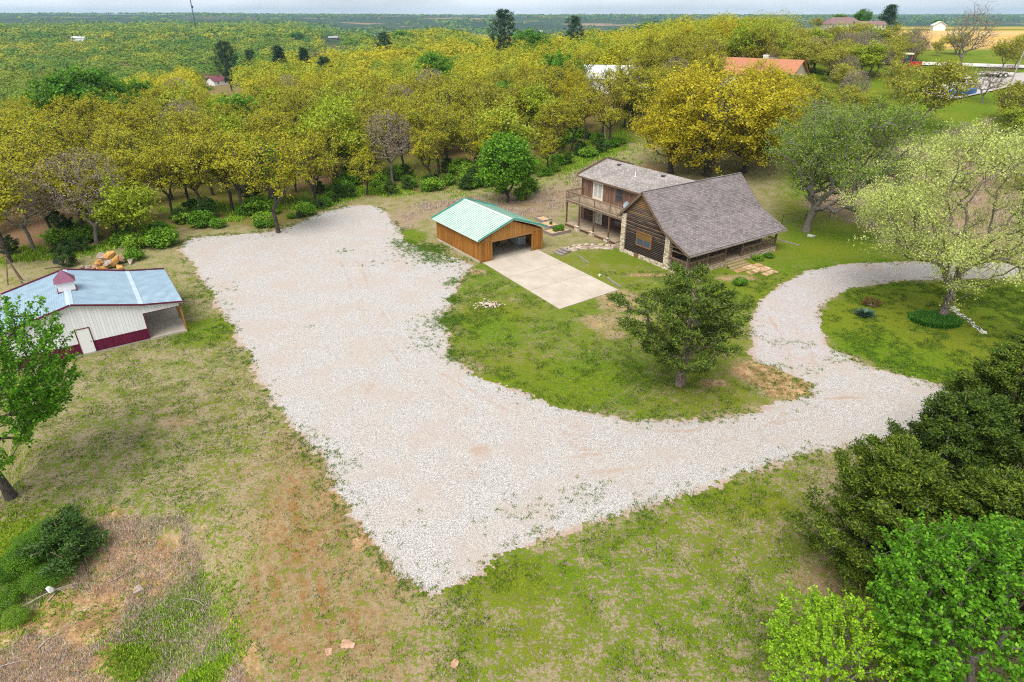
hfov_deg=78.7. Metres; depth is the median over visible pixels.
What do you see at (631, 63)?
oak tree
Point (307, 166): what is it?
oak tree
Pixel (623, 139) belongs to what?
shrub
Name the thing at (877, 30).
sapling
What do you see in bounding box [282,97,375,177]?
oak tree
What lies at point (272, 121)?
oak tree
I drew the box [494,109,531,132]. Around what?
oak tree
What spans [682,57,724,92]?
oak tree
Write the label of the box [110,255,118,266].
rock
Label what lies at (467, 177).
cedar shrub
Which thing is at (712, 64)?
oak tree
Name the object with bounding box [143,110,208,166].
oak tree
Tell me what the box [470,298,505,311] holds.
rubble
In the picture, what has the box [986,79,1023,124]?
sapling
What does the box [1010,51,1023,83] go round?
utility pole
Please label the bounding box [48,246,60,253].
cedar shrub
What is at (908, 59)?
tractor
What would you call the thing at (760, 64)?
oak tree
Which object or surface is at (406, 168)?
cedar shrub
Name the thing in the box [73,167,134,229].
oak tree
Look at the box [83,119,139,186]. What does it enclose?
oak tree
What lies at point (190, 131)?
oak tree
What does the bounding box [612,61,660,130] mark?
oak tree
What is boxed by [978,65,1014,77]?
flat trailer
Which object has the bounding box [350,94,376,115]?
oak tree
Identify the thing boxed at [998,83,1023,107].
bare tree
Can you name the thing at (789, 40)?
sapling
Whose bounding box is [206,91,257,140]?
leafy tree
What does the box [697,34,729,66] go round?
oak tree
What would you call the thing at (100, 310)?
barn
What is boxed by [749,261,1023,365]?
driveway
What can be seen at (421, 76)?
bare tree
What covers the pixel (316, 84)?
oak tree
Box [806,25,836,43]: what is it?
sapling
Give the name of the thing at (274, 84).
oak tree
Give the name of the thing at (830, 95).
sapling
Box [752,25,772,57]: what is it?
oak tree
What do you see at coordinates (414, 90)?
oak tree
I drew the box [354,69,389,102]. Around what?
oak tree
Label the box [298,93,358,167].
oak tree
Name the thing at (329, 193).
shrub
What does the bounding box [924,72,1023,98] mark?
gravel drive
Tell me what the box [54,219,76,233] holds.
cedar shrub
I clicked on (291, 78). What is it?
bare tree
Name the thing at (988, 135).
sapling
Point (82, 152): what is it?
oak tree
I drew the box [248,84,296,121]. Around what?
oak tree
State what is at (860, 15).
windswept tree
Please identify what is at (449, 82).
oak tree
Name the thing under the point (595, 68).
house
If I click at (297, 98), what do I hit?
oak tree
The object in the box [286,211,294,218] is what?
shrub
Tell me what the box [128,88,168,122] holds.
oak tree
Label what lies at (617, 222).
window
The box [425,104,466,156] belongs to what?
oak tree
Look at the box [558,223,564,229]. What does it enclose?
garden plant
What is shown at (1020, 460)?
cedar tree
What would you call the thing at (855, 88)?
sapling
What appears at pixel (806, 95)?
oak tree
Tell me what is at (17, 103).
oak tree
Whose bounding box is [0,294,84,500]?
leafy tree
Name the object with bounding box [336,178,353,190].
shrub
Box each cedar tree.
[270,45,288,73]
[297,47,310,76]
[316,56,332,78]
[605,260,761,386]
[781,430,969,602]
[849,387,1023,512]
[883,461,1023,644]
[909,341,1023,470]
[955,402,1023,501]
[969,316,1023,429]
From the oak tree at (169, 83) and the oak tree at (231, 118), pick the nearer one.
the oak tree at (231, 118)
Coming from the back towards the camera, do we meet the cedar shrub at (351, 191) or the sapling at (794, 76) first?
the sapling at (794, 76)
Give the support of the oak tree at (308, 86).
on the ground at (828, 244)
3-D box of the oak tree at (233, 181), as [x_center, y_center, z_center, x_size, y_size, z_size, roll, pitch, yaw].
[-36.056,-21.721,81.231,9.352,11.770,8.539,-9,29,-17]
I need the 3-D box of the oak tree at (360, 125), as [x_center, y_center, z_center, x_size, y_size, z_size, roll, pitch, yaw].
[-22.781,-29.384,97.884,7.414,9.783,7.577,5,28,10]
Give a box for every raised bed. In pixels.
[534,215,551,221]
[539,220,559,228]
[543,227,570,235]
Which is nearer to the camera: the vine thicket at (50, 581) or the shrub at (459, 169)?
the vine thicket at (50, 581)
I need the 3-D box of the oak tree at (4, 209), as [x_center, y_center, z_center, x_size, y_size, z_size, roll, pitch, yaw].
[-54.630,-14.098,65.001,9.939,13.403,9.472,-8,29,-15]
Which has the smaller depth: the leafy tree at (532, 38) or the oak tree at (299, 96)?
the oak tree at (299, 96)
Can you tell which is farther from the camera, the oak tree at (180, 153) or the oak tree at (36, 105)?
the oak tree at (36, 105)
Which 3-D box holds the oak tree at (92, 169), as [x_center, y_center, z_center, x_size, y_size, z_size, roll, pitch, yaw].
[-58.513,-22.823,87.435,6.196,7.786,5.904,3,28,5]
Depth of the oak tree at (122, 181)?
74.57 m
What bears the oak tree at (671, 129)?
on the ground at (828, 244)
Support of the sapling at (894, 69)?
on the ground at (828, 244)
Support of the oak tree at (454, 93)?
on the ground at (828, 244)
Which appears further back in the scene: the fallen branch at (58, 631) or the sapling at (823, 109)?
the sapling at (823, 109)
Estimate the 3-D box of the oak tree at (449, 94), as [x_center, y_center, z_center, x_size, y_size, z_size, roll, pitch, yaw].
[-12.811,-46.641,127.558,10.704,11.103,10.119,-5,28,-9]
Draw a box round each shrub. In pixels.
[0,234,20,254]
[8,502,117,579]
[40,226,71,244]
[47,209,72,227]
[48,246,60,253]
[50,243,77,266]
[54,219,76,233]
[54,239,78,250]
[64,224,103,242]
[66,234,91,251]
[70,219,91,230]
[109,229,127,239]
[109,232,126,246]
[117,232,144,249]
[121,246,147,260]
[139,226,179,248]
[147,217,167,229]
[168,207,189,222]
[171,211,189,223]
[180,198,206,215]
[185,210,210,227]
[187,196,208,211]
[195,195,217,206]
[195,202,218,217]
[203,209,218,219]
[207,217,226,228]
[234,206,250,215]
[239,194,279,214]
[242,186,264,198]
[250,209,272,221]
[253,219,264,227]
[262,218,274,227]
[266,204,280,213]
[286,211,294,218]
[293,201,315,214]
[294,211,304,217]
[311,180,325,193]
[312,198,326,208]
[321,196,331,206]
[326,190,335,197]
[328,186,344,196]
[330,194,339,201]
[332,177,347,185]
[333,184,347,198]
[336,172,360,185]
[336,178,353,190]
[340,161,362,172]
[346,188,358,197]
[369,171,389,184]
[371,181,380,186]
[375,168,394,179]
[375,184,389,193]
[379,180,398,194]
[386,164,403,180]
[396,164,415,175]
[400,175,413,189]
[408,176,419,186]
[420,176,447,188]
[420,182,431,190]
[421,173,432,179]
[423,184,436,191]
[440,172,457,185]
[441,157,451,172]
[446,158,471,173]
[455,157,470,168]
[456,165,468,175]
[456,171,471,181]
[457,162,478,174]
[457,173,479,189]
[461,178,479,187]
[464,166,478,174]
[472,172,485,185]
[475,175,490,187]
[513,185,532,200]
[520,176,542,190]
[536,172,543,176]
[540,167,553,174]
[546,161,560,170]
[549,136,567,148]
[549,153,566,165]
[557,129,579,142]
[563,151,575,164]
[572,126,588,137]
[573,144,583,155]
[577,145,598,157]
[589,131,604,142]
[594,137,610,152]
[603,137,622,147]
[618,137,627,143]
[732,276,749,285]
[752,254,764,260]
[763,252,775,257]
[861,296,882,307]
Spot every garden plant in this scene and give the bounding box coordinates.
[552,225,558,230]
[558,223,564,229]
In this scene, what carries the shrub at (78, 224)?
on the ground at (828, 244)
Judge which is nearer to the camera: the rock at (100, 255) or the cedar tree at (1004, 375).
the cedar tree at (1004, 375)
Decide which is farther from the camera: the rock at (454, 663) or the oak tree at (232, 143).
the oak tree at (232, 143)
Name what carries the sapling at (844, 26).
on the ground at (828, 244)
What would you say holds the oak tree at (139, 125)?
on the ground at (828, 244)
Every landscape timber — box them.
[607,277,621,287]
[779,239,800,245]
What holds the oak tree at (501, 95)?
on the ground at (828, 244)
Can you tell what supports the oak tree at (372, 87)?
on the ground at (828, 244)
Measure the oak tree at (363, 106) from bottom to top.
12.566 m
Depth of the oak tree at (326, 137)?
94.67 m
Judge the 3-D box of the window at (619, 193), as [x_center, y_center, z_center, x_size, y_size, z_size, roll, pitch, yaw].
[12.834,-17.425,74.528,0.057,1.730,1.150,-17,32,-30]
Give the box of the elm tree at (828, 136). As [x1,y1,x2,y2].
[762,88,956,232]
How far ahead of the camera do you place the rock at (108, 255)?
67.39 m
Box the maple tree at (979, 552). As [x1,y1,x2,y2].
[865,507,1023,681]
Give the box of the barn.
[0,259,186,371]
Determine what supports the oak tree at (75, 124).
on the ground at (828, 244)
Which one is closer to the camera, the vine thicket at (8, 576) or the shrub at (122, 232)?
the vine thicket at (8, 576)
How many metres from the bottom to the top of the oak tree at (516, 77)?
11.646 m
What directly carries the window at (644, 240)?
in the log house at (662, 220)
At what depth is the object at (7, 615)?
30.00 m
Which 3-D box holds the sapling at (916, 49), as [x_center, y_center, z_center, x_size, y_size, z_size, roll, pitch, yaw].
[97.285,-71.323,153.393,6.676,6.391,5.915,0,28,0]
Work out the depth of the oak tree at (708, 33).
146.20 m
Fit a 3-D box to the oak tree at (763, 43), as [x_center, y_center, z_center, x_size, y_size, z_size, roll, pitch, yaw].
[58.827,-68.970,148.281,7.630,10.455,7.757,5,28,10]
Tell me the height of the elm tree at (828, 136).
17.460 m
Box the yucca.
[854,307,874,318]
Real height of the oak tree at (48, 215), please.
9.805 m
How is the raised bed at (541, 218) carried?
on the ground at (828, 244)
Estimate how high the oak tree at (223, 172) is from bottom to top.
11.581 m
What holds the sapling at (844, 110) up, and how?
on the ground at (828, 244)
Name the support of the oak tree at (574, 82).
on the ground at (828, 244)
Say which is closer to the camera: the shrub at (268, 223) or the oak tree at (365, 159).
the shrub at (268, 223)
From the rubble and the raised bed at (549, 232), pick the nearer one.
the rubble
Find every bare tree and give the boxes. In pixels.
[0,170,51,249]
[28,146,124,244]
[158,98,201,135]
[163,76,189,88]
[277,73,299,86]
[361,109,413,182]
[387,84,416,104]
[414,66,443,87]
[659,55,689,77]
[809,36,827,71]
[837,69,873,92]
[848,27,885,45]
[903,23,934,61]
[945,0,1004,67]
[970,64,1011,103]
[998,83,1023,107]
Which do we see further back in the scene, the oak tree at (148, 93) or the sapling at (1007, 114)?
the oak tree at (148, 93)
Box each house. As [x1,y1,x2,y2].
[69,36,87,40]
[328,36,338,39]
[564,157,787,275]
[569,65,645,94]
[718,55,809,85]
[820,16,857,29]
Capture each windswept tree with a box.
[808,17,825,27]
[831,13,846,16]
[853,7,873,20]
[873,4,899,27]
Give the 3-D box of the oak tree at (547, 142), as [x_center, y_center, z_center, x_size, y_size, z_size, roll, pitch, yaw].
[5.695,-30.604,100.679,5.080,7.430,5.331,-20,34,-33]
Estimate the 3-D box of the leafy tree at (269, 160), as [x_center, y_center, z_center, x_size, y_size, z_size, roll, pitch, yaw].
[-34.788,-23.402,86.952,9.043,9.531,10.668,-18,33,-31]
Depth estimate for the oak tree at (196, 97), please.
117.12 m
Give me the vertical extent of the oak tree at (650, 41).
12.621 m
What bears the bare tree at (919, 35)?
on the ground at (828, 244)
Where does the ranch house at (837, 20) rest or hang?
on the ground at (828, 244)
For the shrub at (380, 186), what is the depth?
93.58 m
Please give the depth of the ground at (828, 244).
36.76 m
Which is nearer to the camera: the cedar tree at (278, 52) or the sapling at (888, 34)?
the sapling at (888, 34)
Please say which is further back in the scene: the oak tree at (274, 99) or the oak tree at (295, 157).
the oak tree at (274, 99)
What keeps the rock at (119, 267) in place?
on the ground at (828, 244)
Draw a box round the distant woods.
[0,12,1023,36]
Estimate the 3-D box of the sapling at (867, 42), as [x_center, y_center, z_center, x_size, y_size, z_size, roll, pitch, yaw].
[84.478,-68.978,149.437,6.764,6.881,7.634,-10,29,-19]
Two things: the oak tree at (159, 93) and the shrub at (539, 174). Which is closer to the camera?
the shrub at (539, 174)
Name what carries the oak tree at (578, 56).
on the ground at (828, 244)
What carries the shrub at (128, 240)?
on the ground at (828, 244)
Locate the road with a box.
[762,57,1023,67]
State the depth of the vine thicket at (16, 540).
32.11 m
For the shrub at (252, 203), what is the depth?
83.77 m
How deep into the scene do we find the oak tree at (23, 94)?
128.04 m
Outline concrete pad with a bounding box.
[483,249,617,308]
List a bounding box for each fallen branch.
[1,649,25,666]
[14,581,116,609]
[37,606,79,648]
[108,559,139,581]
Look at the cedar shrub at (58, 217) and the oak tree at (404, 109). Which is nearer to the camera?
the cedar shrub at (58, 217)
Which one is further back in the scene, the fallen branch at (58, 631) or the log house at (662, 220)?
the log house at (662, 220)
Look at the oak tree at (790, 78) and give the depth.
117.40 m
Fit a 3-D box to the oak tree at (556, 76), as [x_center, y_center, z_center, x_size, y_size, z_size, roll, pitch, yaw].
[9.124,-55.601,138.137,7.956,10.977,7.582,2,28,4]
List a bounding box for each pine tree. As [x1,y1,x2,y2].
[208,39,239,90]
[240,49,257,67]
[373,32,392,51]
[485,8,519,53]
[563,15,584,43]
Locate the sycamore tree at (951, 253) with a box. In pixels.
[837,115,1023,314]
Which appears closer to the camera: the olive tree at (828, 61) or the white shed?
the olive tree at (828, 61)
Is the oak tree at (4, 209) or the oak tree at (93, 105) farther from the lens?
the oak tree at (93, 105)
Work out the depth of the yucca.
55.94 m
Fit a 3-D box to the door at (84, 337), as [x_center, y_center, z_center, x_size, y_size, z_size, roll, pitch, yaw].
[-33.653,-0.003,49.269,0.890,2.075,0.120,-18,33,-31]
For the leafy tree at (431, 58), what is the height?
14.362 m
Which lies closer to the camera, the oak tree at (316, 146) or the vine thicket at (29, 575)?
the vine thicket at (29, 575)
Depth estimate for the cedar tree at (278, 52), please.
237.68 m
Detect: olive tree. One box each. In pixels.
[792,27,813,37]
[812,46,855,82]
[876,45,910,75]
[931,39,946,55]
[989,35,1023,69]
[1010,33,1023,68]
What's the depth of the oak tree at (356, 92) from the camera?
129.06 m
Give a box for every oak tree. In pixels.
[0,94,31,118]
[0,98,21,117]
[0,104,47,142]
[0,106,66,142]
[0,107,86,163]
[0,108,48,134]
[0,117,17,143]
[0,124,86,229]
[0,130,65,220]
[0,140,38,204]
[0,158,34,263]
[3,158,72,237]
[9,101,49,118]
[10,125,43,157]
[12,83,40,103]
[14,140,99,230]
[22,98,60,123]
[22,98,65,125]
[31,124,78,175]
[39,136,111,215]
[43,93,94,127]
[45,114,95,163]
[51,96,114,153]
[64,112,128,166]
[68,92,119,131]
[73,151,120,198]
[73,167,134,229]
[79,173,164,241]
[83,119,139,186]
[84,102,128,162]
[88,149,147,220]
[88,163,137,232]
[90,88,137,111]
[90,101,151,157]
[90,125,161,206]
[92,113,123,139]
[104,107,171,179]
[108,91,165,125]
[120,107,153,144]
[127,98,166,130]
[127,140,187,210]
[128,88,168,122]
[129,125,166,184]
[131,87,173,112]
[137,78,164,94]
[141,81,176,101]
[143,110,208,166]
[145,146,184,199]
[147,134,204,199]
[150,80,198,113]
[156,77,185,93]
[156,106,213,188]
[159,80,198,95]
[162,97,194,122]
[163,132,217,210]
[166,105,217,179]
[172,120,218,194]
[177,84,216,101]
[182,93,208,113]
[184,123,251,210]
[188,126,267,215]
[190,92,242,122]
[191,126,249,192]
[193,89,218,108]
[199,99,237,130]
[200,100,249,132]
[205,110,251,139]
[207,91,256,120]
[220,126,313,232]
[225,109,277,190]
[241,104,283,131]
[242,78,280,102]
[242,108,301,146]
[243,83,265,100]
[243,120,279,145]
[245,98,291,127]
[247,108,288,142]
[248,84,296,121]
[251,73,287,93]
[257,92,292,125]
[258,74,285,90]
[265,79,312,122]
[270,118,305,164]
[272,128,336,200]
[275,136,310,191]
[277,91,314,137]
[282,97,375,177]
[283,75,309,90]
[287,89,308,116]
[295,80,324,100]
[295,88,328,115]
[296,142,338,195]
[298,71,328,89]
[298,84,359,119]
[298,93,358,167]
[298,119,359,185]
[303,76,329,110]
[306,76,348,99]
[317,83,347,99]
[331,81,376,107]
[341,100,374,156]
[342,74,357,91]
[343,119,393,175]
[344,77,373,95]
[344,147,385,194]
[348,110,373,165]
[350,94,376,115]
[351,89,395,149]
[352,97,399,169]
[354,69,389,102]
[357,74,384,109]
[360,94,400,155]
[368,86,381,113]
[376,80,406,97]
[376,80,407,135]
[379,99,433,164]
[382,96,415,142]
[388,71,426,98]
[392,93,415,151]
[399,90,448,160]
[404,97,431,137]
[406,122,448,177]
[407,88,435,103]
[407,100,466,174]
[408,82,431,104]
[414,72,450,102]
[424,84,469,120]
[425,81,474,146]
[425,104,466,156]
[427,103,466,153]
[429,71,463,91]
[441,78,486,142]
[449,124,480,161]
[453,96,484,147]
[455,72,477,98]
[456,77,502,118]
[460,109,503,157]
[462,95,542,147]
[468,80,484,92]
[469,82,520,116]
[470,109,509,139]
[471,100,507,128]
[477,73,490,89]
[484,73,511,88]
[486,84,513,131]
[487,64,521,84]
[490,67,520,86]
[494,81,532,117]
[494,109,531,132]
[506,76,545,126]
[508,63,537,83]
[509,60,537,83]
[515,89,550,141]
[516,65,539,85]
[516,72,541,122]
[518,81,564,143]
[524,68,568,126]
[528,111,555,147]
[531,67,556,95]
[531,127,561,166]
[532,98,579,153]
[538,60,578,117]
[541,64,565,97]
[551,68,597,129]
[552,92,589,150]
[556,55,588,102]
[563,46,594,79]
[567,82,609,139]
[581,65,630,135]
[586,81,632,147]
[596,58,640,123]
[608,73,646,127]
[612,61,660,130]
[625,69,669,134]
[627,52,653,84]
[627,75,723,173]
[633,44,670,76]
[636,30,665,54]
[638,45,671,97]
[638,51,795,176]
[643,61,668,96]
[647,63,678,102]
[657,38,686,66]
[658,33,687,61]
[659,27,694,53]
[661,60,693,81]
[665,23,704,63]
[670,37,701,59]
[677,43,698,65]
[678,51,700,75]
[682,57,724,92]
[687,36,730,58]
[687,42,729,80]
[690,29,724,56]
[692,56,725,80]
[697,16,746,56]
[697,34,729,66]
[700,65,811,172]
[715,74,738,106]
[720,18,769,57]
[738,57,790,89]
[739,20,782,58]
[746,26,773,54]
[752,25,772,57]
[755,82,816,161]
[777,80,819,122]
[780,70,803,87]
[790,72,830,106]
[883,57,983,129]
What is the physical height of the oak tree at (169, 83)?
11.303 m
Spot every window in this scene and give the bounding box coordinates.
[614,218,621,226]
[616,188,622,202]
[635,230,651,249]
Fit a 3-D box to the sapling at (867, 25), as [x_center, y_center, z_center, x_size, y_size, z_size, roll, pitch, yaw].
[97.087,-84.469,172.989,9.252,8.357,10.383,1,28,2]
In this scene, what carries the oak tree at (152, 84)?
on the ground at (828, 244)
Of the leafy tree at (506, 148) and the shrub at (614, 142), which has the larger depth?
the shrub at (614, 142)
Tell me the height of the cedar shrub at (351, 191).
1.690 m
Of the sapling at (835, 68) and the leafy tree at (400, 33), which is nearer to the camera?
the sapling at (835, 68)
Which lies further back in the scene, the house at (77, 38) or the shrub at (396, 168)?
the house at (77, 38)
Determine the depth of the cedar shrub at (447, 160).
104.65 m
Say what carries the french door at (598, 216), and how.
in the log house at (662, 220)
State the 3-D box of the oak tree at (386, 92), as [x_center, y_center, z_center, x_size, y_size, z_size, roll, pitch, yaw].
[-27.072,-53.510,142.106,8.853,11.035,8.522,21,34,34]
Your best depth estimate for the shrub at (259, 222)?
78.87 m
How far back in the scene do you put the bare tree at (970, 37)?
143.13 m
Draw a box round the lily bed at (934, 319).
[907,309,963,328]
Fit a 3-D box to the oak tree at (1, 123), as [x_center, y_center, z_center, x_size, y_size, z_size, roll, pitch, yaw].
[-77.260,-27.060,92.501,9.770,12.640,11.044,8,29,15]
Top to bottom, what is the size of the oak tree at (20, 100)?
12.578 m
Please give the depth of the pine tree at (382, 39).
296.56 m
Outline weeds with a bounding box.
[170,205,1022,619]
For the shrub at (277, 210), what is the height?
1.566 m
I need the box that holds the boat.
[950,88,976,94]
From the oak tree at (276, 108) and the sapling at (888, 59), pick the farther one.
the sapling at (888, 59)
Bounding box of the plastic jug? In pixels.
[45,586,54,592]
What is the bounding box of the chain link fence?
[781,202,909,223]
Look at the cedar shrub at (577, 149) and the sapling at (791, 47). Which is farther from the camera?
the sapling at (791, 47)
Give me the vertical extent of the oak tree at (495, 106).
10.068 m
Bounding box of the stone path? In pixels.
[569,245,613,251]
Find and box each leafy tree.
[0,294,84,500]
[19,63,135,137]
[71,67,135,106]
[120,77,157,102]
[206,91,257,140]
[232,137,296,199]
[289,31,304,39]
[391,30,408,39]
[410,50,460,80]
[474,130,539,202]
[483,79,524,103]
[509,27,552,55]
[539,50,586,94]
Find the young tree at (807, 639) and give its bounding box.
[756,580,918,681]
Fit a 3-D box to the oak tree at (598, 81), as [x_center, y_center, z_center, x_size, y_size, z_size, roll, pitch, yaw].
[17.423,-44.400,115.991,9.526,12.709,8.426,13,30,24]
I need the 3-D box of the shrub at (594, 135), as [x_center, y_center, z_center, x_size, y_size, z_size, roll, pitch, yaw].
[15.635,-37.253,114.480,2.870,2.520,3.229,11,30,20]
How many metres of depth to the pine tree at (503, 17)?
236.30 m
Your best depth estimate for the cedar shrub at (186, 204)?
82.94 m
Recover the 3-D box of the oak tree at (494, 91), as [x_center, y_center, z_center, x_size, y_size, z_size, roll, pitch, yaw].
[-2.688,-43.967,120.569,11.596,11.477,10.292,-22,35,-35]
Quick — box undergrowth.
[0,119,665,681]
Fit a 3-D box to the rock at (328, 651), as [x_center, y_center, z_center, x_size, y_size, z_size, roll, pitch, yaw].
[-7.806,13.215,26.507,0.300,0.060,0.350,-6,28,-12]
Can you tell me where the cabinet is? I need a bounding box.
[510,236,525,244]
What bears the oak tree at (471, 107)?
on the ground at (828, 244)
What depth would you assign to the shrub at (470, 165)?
100.75 m
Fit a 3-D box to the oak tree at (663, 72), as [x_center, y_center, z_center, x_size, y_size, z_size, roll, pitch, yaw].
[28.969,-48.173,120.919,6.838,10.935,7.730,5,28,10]
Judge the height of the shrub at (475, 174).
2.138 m
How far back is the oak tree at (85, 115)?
107.96 m
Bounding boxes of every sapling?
[616,100,645,126]
[771,35,808,57]
[773,28,809,50]
[773,47,814,64]
[780,37,810,56]
[785,32,826,45]
[788,37,828,64]
[790,74,818,85]
[797,82,845,108]
[798,51,818,64]
[805,36,835,71]
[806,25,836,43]
[807,98,836,124]
[811,44,858,75]
[813,84,835,110]
[817,41,856,75]
[819,101,860,130]
[821,22,838,39]
[822,63,864,87]
[823,25,846,43]
[826,56,848,80]
[827,22,850,36]
[828,31,862,45]
[829,58,849,82]
[832,87,872,110]
[833,84,862,103]
[837,22,865,38]
[838,38,862,49]
[841,54,860,71]
[842,30,867,43]
[844,21,880,32]
[845,38,891,78]
[855,26,886,44]
[855,37,880,67]
[861,39,889,74]
[861,90,892,114]
[871,44,895,77]
[876,34,901,43]
[876,59,924,99]
[877,23,909,41]
[885,35,922,58]
[897,29,925,42]
[903,37,925,52]
[906,39,926,61]
[912,36,930,60]
[939,31,979,54]
[944,60,972,75]
[947,126,962,138]
[961,140,988,155]
[976,132,1001,147]
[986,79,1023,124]
[986,169,1004,186]
[991,106,1023,134]
[1010,171,1023,188]
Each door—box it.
[75,328,95,353]
[592,181,603,200]
[595,212,601,224]
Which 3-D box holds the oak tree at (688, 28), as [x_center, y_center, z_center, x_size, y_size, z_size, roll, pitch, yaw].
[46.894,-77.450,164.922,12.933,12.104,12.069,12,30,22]
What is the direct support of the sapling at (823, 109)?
on the ground at (828, 244)
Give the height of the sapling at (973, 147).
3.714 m
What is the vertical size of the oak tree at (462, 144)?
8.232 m
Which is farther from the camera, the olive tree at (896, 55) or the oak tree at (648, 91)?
the olive tree at (896, 55)
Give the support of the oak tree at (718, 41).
on the ground at (828, 244)
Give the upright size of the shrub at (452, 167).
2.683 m
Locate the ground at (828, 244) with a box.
[0,14,1023,681]
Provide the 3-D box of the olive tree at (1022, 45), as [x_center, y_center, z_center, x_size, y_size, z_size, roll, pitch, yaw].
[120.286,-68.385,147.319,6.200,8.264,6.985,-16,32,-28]
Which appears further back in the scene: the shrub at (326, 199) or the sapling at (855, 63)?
the sapling at (855, 63)
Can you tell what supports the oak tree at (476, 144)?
on the ground at (828, 244)
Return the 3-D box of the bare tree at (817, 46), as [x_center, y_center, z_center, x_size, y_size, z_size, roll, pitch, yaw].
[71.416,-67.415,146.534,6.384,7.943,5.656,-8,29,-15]
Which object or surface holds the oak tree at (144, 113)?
on the ground at (828, 244)
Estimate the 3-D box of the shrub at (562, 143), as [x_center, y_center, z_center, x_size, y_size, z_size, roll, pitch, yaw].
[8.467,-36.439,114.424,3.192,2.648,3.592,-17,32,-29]
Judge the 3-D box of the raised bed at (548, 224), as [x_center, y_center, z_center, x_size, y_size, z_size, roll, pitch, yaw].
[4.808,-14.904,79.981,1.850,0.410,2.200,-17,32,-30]
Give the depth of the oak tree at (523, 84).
119.29 m
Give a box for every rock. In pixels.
[94,259,102,265]
[96,252,106,260]
[96,266,107,268]
[102,260,111,266]
[103,251,115,259]
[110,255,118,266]
[116,264,122,269]
[127,258,132,264]
[133,584,144,594]
[325,648,331,655]
[340,639,354,648]
[450,658,458,667]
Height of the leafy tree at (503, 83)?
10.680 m
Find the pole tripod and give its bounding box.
[4,255,23,284]
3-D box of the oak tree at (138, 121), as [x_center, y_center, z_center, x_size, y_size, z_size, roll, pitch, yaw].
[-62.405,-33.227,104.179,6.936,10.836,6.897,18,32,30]
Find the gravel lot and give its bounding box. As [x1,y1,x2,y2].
[176,205,973,597]
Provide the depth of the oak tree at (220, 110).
107.17 m
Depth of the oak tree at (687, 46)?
145.78 m
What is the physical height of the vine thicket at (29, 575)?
1.260 m
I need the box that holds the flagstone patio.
[733,263,777,275]
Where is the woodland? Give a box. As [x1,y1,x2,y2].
[0,6,806,111]
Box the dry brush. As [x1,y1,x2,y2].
[0,114,1023,681]
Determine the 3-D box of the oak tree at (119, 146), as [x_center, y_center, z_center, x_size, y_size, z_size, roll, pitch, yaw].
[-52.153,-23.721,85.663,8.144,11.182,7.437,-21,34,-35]
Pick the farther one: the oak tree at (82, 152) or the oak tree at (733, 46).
the oak tree at (733, 46)
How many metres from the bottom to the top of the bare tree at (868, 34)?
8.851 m
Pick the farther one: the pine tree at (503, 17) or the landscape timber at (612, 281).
the pine tree at (503, 17)
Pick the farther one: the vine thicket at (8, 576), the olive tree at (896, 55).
the olive tree at (896, 55)
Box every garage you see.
[431,197,547,262]
[853,21,886,29]
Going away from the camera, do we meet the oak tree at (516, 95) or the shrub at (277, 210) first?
the shrub at (277, 210)
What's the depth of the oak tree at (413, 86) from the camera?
145.62 m
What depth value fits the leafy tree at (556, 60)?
139.45 m
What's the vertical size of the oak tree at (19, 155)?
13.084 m
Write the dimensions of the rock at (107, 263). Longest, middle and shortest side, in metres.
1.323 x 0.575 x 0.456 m
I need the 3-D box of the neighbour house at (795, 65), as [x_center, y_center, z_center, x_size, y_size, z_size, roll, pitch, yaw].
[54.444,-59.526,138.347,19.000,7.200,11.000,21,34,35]
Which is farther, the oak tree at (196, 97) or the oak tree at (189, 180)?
the oak tree at (196, 97)
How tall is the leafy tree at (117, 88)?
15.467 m
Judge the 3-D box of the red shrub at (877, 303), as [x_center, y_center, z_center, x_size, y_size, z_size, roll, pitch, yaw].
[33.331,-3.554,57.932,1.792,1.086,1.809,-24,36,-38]
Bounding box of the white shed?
[930,21,947,30]
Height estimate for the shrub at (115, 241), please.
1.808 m
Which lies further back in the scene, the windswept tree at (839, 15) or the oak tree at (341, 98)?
the windswept tree at (839, 15)
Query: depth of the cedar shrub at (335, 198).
89.56 m
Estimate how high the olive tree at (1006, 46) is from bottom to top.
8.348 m
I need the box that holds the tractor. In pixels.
[897,53,921,67]
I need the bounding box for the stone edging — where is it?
[951,306,986,333]
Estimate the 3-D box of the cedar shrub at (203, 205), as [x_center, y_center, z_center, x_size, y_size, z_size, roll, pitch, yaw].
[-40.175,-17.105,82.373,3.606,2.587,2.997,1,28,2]
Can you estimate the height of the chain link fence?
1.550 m
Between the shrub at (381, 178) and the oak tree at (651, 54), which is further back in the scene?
the oak tree at (651, 54)
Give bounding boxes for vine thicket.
[0,538,46,576]
[0,554,23,585]
[0,580,27,612]
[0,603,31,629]
[5,531,40,561]
[13,562,53,594]
[22,516,62,546]
[31,561,80,587]
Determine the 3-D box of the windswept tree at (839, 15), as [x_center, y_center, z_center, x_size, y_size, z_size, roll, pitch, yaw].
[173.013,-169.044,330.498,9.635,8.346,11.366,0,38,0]
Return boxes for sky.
[0,0,1023,14]
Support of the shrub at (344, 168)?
on the ground at (828, 244)
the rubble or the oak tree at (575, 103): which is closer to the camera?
the rubble
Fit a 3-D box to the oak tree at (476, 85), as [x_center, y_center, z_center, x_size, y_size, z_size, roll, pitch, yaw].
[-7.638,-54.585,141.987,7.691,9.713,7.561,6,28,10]

